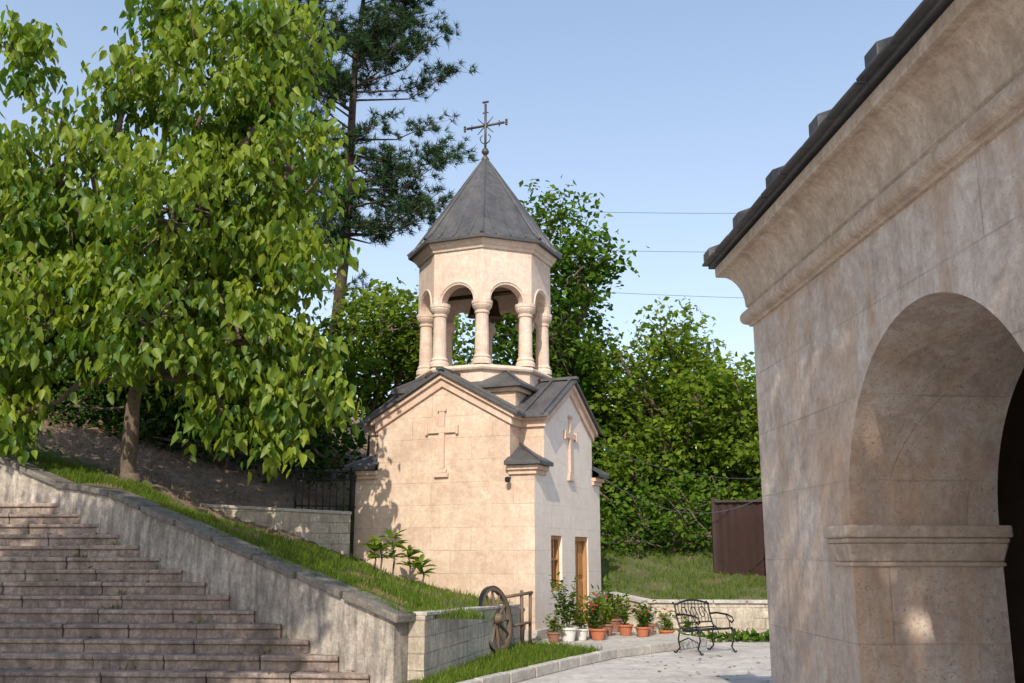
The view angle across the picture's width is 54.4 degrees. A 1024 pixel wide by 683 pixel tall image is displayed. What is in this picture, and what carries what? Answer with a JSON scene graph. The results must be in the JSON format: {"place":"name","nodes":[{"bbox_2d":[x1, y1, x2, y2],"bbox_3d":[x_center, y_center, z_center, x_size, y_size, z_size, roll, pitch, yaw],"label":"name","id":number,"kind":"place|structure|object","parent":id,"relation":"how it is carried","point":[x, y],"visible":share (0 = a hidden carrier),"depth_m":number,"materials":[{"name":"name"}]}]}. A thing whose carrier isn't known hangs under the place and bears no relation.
{"place":"outdoors","nodes":[
{"label":"outdoors","id":0,"kind":"place"},
{"bbox_2d":[7,387,766,609],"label":"hillside terrain","id":1,"kind":"structure","parent":0,"point":[252,494],"depth_m":21.67,"materials":[{"name":"green plant"}]},
{"bbox_2d":[2,167,153,412],"bbox_3d":[-12.210,-0.956,26.543,7.214,8.823,8.752,0,-12,0],"label":"dark tree","id":2,"kind":"object","parent":1,"relation":"on","point":[61,383],"visible":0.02,"depth_m":25.39,"materials":[{"name":"green plant"}]},
{"bbox_2d":[49,286,303,452],"bbox_3d":[-8.653,0.499,25.654,7.288,6.768,7.890,0,-12,0],"label":"dark tree","id":3,"kind":"object","parent":1,"relation":"on","point":[123,396],"visible":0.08,"depth_m":23.40,"materials":[{"name":"green plant"}]},
{"bbox_2d":[0,0,364,486],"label":"catalpa tree","id":4,"kind":"object","parent":1,"relation":"on","point":[129,307],"visible":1,"depth_m":17.53,"materials":[{"name":"green plant"}]},
{"bbox_2d":[32,416,353,543],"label":"dry grass","id":5,"kind":"structure","parent":1,"relation":"on","point":[161,482],"depth_m":21.20,"materials":[{"name":"plant"}]},
{"bbox_2d":[28,367,365,495],"bbox_3d":[-7.229,1.942,22.662,8.558,3.215,2.795,-2,-12,7],"label":"bush","id":6,"kind":"object","parent":1,"relation":"on","point":[146,428],"visible":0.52,"depth_m":22.50,"materials":[{"name":"green plant"}]},
{"bbox_2d":[187,0,370,357],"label":"pine tree","id":7,"kind":"object","parent":1,"relation":"on","point":[354,281],"visible":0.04,"depth_m":30.64,"materials":[{"name":"green plant"}]},
{"bbox_2d":[211,507,350,557],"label":"wall","id":8,"kind":"structure","parent":1,"relation":"on","point":[330,531],"depth_m":18.83,"materials":[{"name":"grey stone"}]},
{"bbox_2d":[200,504,351,514],"bbox_3d":[-4.700,3.178,18.904,3.278,0.209,0.320,2,-12,-9],"label":"coping","id":9,"kind":"object","parent":8,"relation":"on","point":[279,509],"visible":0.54,"depth_m":18.79,"materials":[{"name":"concrete"}]},
{"bbox_2d":[294,466,356,519],"bbox_3d":[-3.317,2.989,19.522,0.726,1.000,1.794,-10,-16,40],"label":"iron railing","id":10,"kind":"object","parent":8,"relation":"on","point":[352,479],"visible":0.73,"depth_m":19.19,"materials":[{"name":"black metal"}]},
{"bbox_2d":[194,303,392,482],"bbox_3d":[-5.138,1.456,24.365,4.972,4.982,3.698,6,-14,-27],"label":"dark tree","id":11,"kind":"object","parent":1,"relation":"on","point":[337,431],"visible":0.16,"depth_m":24.39,"materials":[{"name":"green plant"}]},
{"bbox_2d":[232,0,479,461],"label":"pine tree","id":12,"kind":"object","parent":1,"relation":"on","point":[359,43],"visible":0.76,"depth_m":27.75,"materials":[{"name":"green plant"}]},
{"bbox_2d":[7,448,766,619],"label":"grass","id":13,"kind":"structure","parent":1,"relation":"on","point":[76,473],"depth_m":16.57,"materials":[{"name":"green plant"}]},
{"bbox_2d":[3,431,770,680],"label":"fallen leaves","id":14,"kind":"object","parent":1,"relation":"on","point":[217,594],"visible":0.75,"depth_m":14.51,"materials":[{"name":"brown plant"}]},
{"bbox_2d":[305,268,474,456],"bbox_3d":[-3.291,1.162,27.382,5.418,6.248,5.741,6,-14,-26],"label":"deciduous tree","id":15,"kind":"object","parent":1,"relation":"on","point":[400,339],"visible":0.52,"depth_m":26.46,"materials":[{"name":"green plant"}]},
{"bbox_2d":[358,529,436,584],"bbox_3d":[-2.069,3.881,17.693,1.550,1.097,0.866,-5,-13,20],"label":"magnolia shrub","id":16,"kind":"object","parent":1,"relation":"on","point":[376,543],"visible":0.97,"depth_m":17.75,"materials":[{"name":"green plant"}]},
{"bbox_2d":[409,329,612,420],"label":"dark tree","id":17,"kind":"object","parent":1,"relation":"on","point":[473,353],"depth_m":33.69,"materials":[{"name":"green plant"}]},
{"bbox_2d":[455,176,649,415],"bbox_3d":[1.099,0.056,30.950,6.060,10.883,6.376,0,-12,0],"label":"deciduous tree","id":18,"kind":"object","parent":1,"relation":"on","point":[568,353],"visible":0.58,"depth_m":29.80,"materials":[{"name":"green plant"}]},
{"bbox_2d":[563,211,632,212],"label":"power line","id":19,"kind":"object","parent":1,"relation":"on","point":[611,212],"visible":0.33,"depth_m":63.11,"materials":[{"name":"metal"}]},
{"bbox_2d":[554,352,702,521],"bbox_3d":[2.933,3.307,31.966,7.212,7.009,6.553,-8,-14,33],"label":"deciduous tree","id":20,"kind":"object","parent":1,"relation":"on","point":[598,416],"visible":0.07,"depth_m":30.25,"materials":[{"name":"green plant"}]},
{"bbox_2d":[571,290,737,297],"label":"power line","id":21,"kind":"object","parent":1,"relation":"on","point":[676,295],"visible":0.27,"depth_m":64.03,"materials":[{"name":"metal"}]},
{"bbox_2d":[584,296,755,538],"bbox_3d":[4.448,2.472,28.740,5.002,7.640,5.699,0,-12,0],"label":"deciduous tree","id":22,"kind":"object","parent":1,"relation":"on","point":[645,427],"visible":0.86,"depth_m":27.85,"materials":[{"name":"green plant"}]},
{"bbox_2d":[591,425,761,558],"bbox_3d":[4.975,4.369,26.831,10.678,4.411,5.116,0,-12,0],"label":"shrub thicket","id":23,"kind":"object","parent":1,"relation":"on","point":[665,517],"visible":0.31,"depth_m":25.96,"materials":[{"name":"green plant"}]},
{"bbox_2d":[645,344,761,530],"bbox_3d":[6.219,3.109,28.779,5.502,6.413,6.375,0,-12,0],"label":"deciduous tree","id":24,"kind":"object","parent":1,"relation":"on","point":[747,429],"visible":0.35,"depth_m":27.45,"materials":[{"name":"green plant"}]},
{"bbox_2d":[710,497,765,575],"bbox_3d":[5.686,4.872,22.843,1.105,2.650,2.304,5,-13,-21],"label":"corrugated metal fence","id":25,"kind":"object","parent":1,"relation":"on","point":[738,543],"visible":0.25,"depth_m":23.61,"materials":[{"name":"brown metal"}]},
{"bbox_2d":[0,0,922,449],"label":"sky","id":26,"kind":"structure","parent":0,"point":[679,113],"materials":[{"name":"blue"}]},
{"bbox_2d":[524,631,696,650],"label":"chapel pavement","id":27,"kind":"structure","parent":0,"point":[615,640],"depth_m":17.49,"materials":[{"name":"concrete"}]},
{"bbox_2d":[543,611,565,642],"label":"potted plant","id":28,"kind":"object","parent":27,"relation":"on","point":[554,634],"visible":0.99,"depth_m":17.14,"materials":[{"name":"green plant"}]},
{"bbox_2d":[549,572,581,641],"bbox_3d":[0.925,4.630,17.398,0.590,1.180,0.696,0,-12,0],"label":"potted shrub","id":29,"kind":"object","parent":27,"relation":"on","point":[568,634],"visible":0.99,"depth_m":17.33,"materials":[{"name":"green plant"}]},
{"bbox_2d":[568,597,595,640],"bbox_3d":[1.215,4.902,17.647,0.538,0.751,0.474,7,-14,-29],"label":"potted plant","id":30,"kind":"object","parent":27,"relation":"on","point":[581,633],"visible":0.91,"depth_m":17.52,"materials":[{"name":"green plant"}]},
{"bbox_2d":[582,592,607,637],"bbox_3d":[1.498,4.980,18.129,0.495,0.801,0.556,0,-12,0],"label":"potted plant","id":31,"kind":"object","parent":27,"relation":"on","point":[595,601],"visible":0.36,"depth_m":18.06,"materials":[{"name":"green plant"}]},
{"bbox_2d":[585,603,608,639],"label":"potted plant","id":32,"kind":"object","parent":27,"relation":"on","point":[597,632],"visible":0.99,"depth_m":17.57,"materials":[{"name":"green plant"}]},
{"bbox_2d":[599,596,616,635],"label":"potted plant","id":33,"kind":"object","parent":27,"relation":"on","point":[608,614],"visible":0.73,"depth_m":18.45,"materials":[{"name":"green plant"}]},
{"bbox_2d":[590,576,628,631],"bbox_3d":[1.909,5.166,19.655,0.675,1.077,0.808,9,-15,-35],"label":"potted shrub","id":34,"kind":"object","parent":27,"relation":"on","point":[615,621],"visible":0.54,"depth_m":19.59,"materials":[{"name":"green plant"}]},
{"bbox_2d":[609,596,633,635],"bbox_3d":[2.052,5.134,18.672,0.449,0.728,0.460,-2,-12,9],"label":"potted plant","id":35,"kind":"object","parent":27,"relation":"on","point":[625,628],"visible":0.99,"depth_m":18.59,"materials":[{"name":"green plant"}]},
{"bbox_2d":[630,605,652,636],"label":"potted plant","id":36,"kind":"object","parent":27,"relation":"on","point":[642,629],"visible":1,"depth_m":18.25,"materials":[{"name":"green plant"}]},
{"bbox_2d":[632,600,657,634],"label":"potted plant","id":37,"kind":"object","parent":27,"relation":"on","point":[650,625],"visible":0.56,"depth_m":18.70,"materials":[{"name":"green plant"}]},
{"bbox_2d":[612,250,674,251],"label":"power line","id":38,"kind":"object","parent":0,"point":[658,251],"visible":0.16,"depth_m":63.61,"materials":[{"name":"metal"}]},
{"bbox_2d":[517,611,771,682],"bbox_3d":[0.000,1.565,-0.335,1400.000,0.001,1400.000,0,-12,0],"label":"ground","id":39,"kind":"structure","parent":0,"point":[688,666],"depth_m":14.34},
{"bbox_2d":[0,503,369,682],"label":"stone staircase","id":40,"kind":"structure","parent":39,"relation":"on","point":[42,609],"depth_m":13.46,"materials":[{"name":"grey stone"}]},
{"bbox_2d":[60,540,286,669],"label":"step weeds","id":41,"kind":"object","parent":40,"relation":"on","point":[117,605],"visible":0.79,"depth_m":13.93,"materials":[{"name":"green plant"}]},
{"bbox_2d":[0,462,408,682],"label":"wall","id":42,"kind":"structure","parent":39,"relation":"on","point":[355,638],"depth_m":13.68,"materials":[{"name":"beige stone"}]},
{"bbox_2d":[0,454,416,622],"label":"coping","id":43,"kind":"object","parent":42,"relation":"on","point":[354,596],"visible":0.94,"depth_m":14.16,"materials":[{"name":"grey stone"}]},
{"bbox_2d":[407,607,519,680],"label":"wall","id":44,"kind":"structure","parent":39,"relation":"on","point":[436,645],"depth_m":13.27,"materials":[{"name":"grey stone"}]},
{"bbox_2d":[413,604,519,615],"bbox_3d":[-0.580,3.999,14.898,0.260,0.184,5.213,-3,-12,13],"label":"coping","id":45,"kind":"object","parent":44,"relation":"on","point":[434,612],"visible":0.6,"depth_m":14.19,"materials":[{"name":"stone"}]},
{"bbox_2d":[344,100,609,641],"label":"stone chapel","id":46,"kind":"structure","parent":39,"relation":"on","point":[452,447],"depth_m":19.39,"materials":[{"name":"beige stone"}]},
{"bbox_2d":[551,536,559,590],"bbox_3d":[0.754,4.212,18.908,0.090,1.030,0.600,-5,-13,22],"label":"window","id":47,"kind":"structure","parent":46,"relation":"in","point":[554,539],"depth_m":19.06,"materials":[{"name":"brown wood"}]},
{"bbox_2d":[575,537,587,623],"bbox_3d":[1.334,4.882,20.123,0.120,1.830,0.800,-5,-13,22],"label":"door","id":48,"kind":"structure","parent":46,"relation":"in","point":[580,542],"depth_m":20.33,"materials":[{"name":"brown wood"}]},
{"bbox_2d":[592,443,759,478],"bbox_3d":[3.875,2.732,22.373,5.231,0.579,0.016,8,-14,-33],"label":"overhead cable","id":49,"kind":"object","parent":46,"relation":"attached to","point":[674,470],"visible":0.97,"depth_m":22.20,"materials":[{"name":"rubber"}]},
{"bbox_2d":[598,474,761,513],"bbox_3d":[3.735,3.317,21.635,3.843,0.831,0.017,2,-12,-10],"label":"overhead cable","id":50,"kind":"object","parent":46,"relation":"attached to","point":[680,511],"visible":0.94,"depth_m":21.52,"materials":[{"name":"rubber"}]},
{"bbox_2d":[400,639,602,682],"bbox_3d":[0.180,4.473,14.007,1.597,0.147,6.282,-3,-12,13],"label":"verge grass","id":51,"kind":"structure","parent":39,"relation":"on","point":[520,655],"depth_m":14.08,"materials":[{"name":"green plant"}]},
{"bbox_2d":[478,586,512,653],"bbox_3d":[-0.260,4.383,15.699,0.273,1.035,1.038,-6,-13,26],"label":"wagon wheel","id":52,"kind":"object","parent":51,"relation":"on","point":[499,618],"visible":0.79,"depth_m":15.76,"materials":[{"name":"brown wood"}]},
{"bbox_2d":[505,587,532,646],"bbox_3d":[0.101,4.569,16.519,0.615,1.030,0.094,10,-16,-40],"label":"wooden cart frame","id":53,"kind":"object","parent":51,"relation":"on","point":[521,594],"visible":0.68,"depth_m":16.59,"materials":[{"name":"brown wood"}]},
{"bbox_2d":[457,632,706,682],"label":"curb","id":54,"kind":"structure","parent":39,"relation":"on","point":[534,671],"depth_m":14.66,"materials":[{"name":"stone"}]},
{"bbox_2d":[655,605,678,633],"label":"potted plant","id":55,"kind":"object","parent":39,"relation":"on","point":[666,626],"visible":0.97,"depth_m":18.99,"materials":[{"name":"green plant"}]},
{"bbox_2d":[605,598,768,639],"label":"wall","id":56,"kind":"structure","parent":39,"relation":"on","point":[750,616],"depth_m":19.29,"materials":[{"name":"beige stone"}]},
{"bbox_2d":[604,592,767,603],"bbox_3d":[10.895,4.952,19.136,18.185,0.178,1.021,-1,-12,5],"label":"coping","id":57,"kind":"object","parent":56,"relation":"on","point":[636,599],"visible":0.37,"depth_m":19.40,"materials":[{"name":"stone"}]},
{"bbox_2d":[675,616,698,635],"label":"potted plant","id":58,"kind":"object","parent":39,"relation":"on","point":[687,624],"visible":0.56,"depth_m":18.95,"materials":[{"name":"green plant"}]},
{"bbox_2d":[672,599,736,655],"bbox_3d":[3.234,4.784,16.727,0.863,0.867,0.653,9,-15,-37],"label":"iron garden bench","id":59,"kind":"object","parent":39,"relation":"on","point":[700,629],"visible":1,"depth_m":16.77,"materials":[{"name":"black metal"}]},
{"bbox_2d":[682,628,769,641],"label":"ground cover plants","id":60,"kind":"object","parent":39,"relation":"on","point":[746,635],"visible":0.64,"depth_m":18.73,"materials":[{"name":"green plant"}]},
{"bbox_2d":[753,116,1023,682],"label":"walls","id":61,"kind":"structure","parent":39,"relation":"on","point":[889,361],"depth_m":6.45,"materials":[{"name":"beige stone"}]},
{"bbox_2d":[715,0,1023,326],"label":"cornice","id":62,"kind":"structure","parent":61,"relation":"on","point":[944,99],"depth_m":5.63,"materials":[{"name":"beige stone"}]},
{"bbox_2d":[702,0,953,268],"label":"roof","id":63,"kind":"structure","parent":62,"relation":"on","point":[883,58],"depth_m":6.01,"materials":[{"name":"metal"}]},
{"bbox_2d":[823,525,1012,566],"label":"imposts","id":64,"kind":"object","parent":61,"relation":"attached to","point":[918,545],"visible":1,"depth_m":6.47,"materials":[{"name":"beige stone"}]},
{"bbox_2d":[997,368,1023,682],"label":"interior","id":65,"kind":"object","parent":61,"relation":"attached to","point":[1010,489],"depth_m":7.87,"materials":[{"name":"paint"}]}
]}

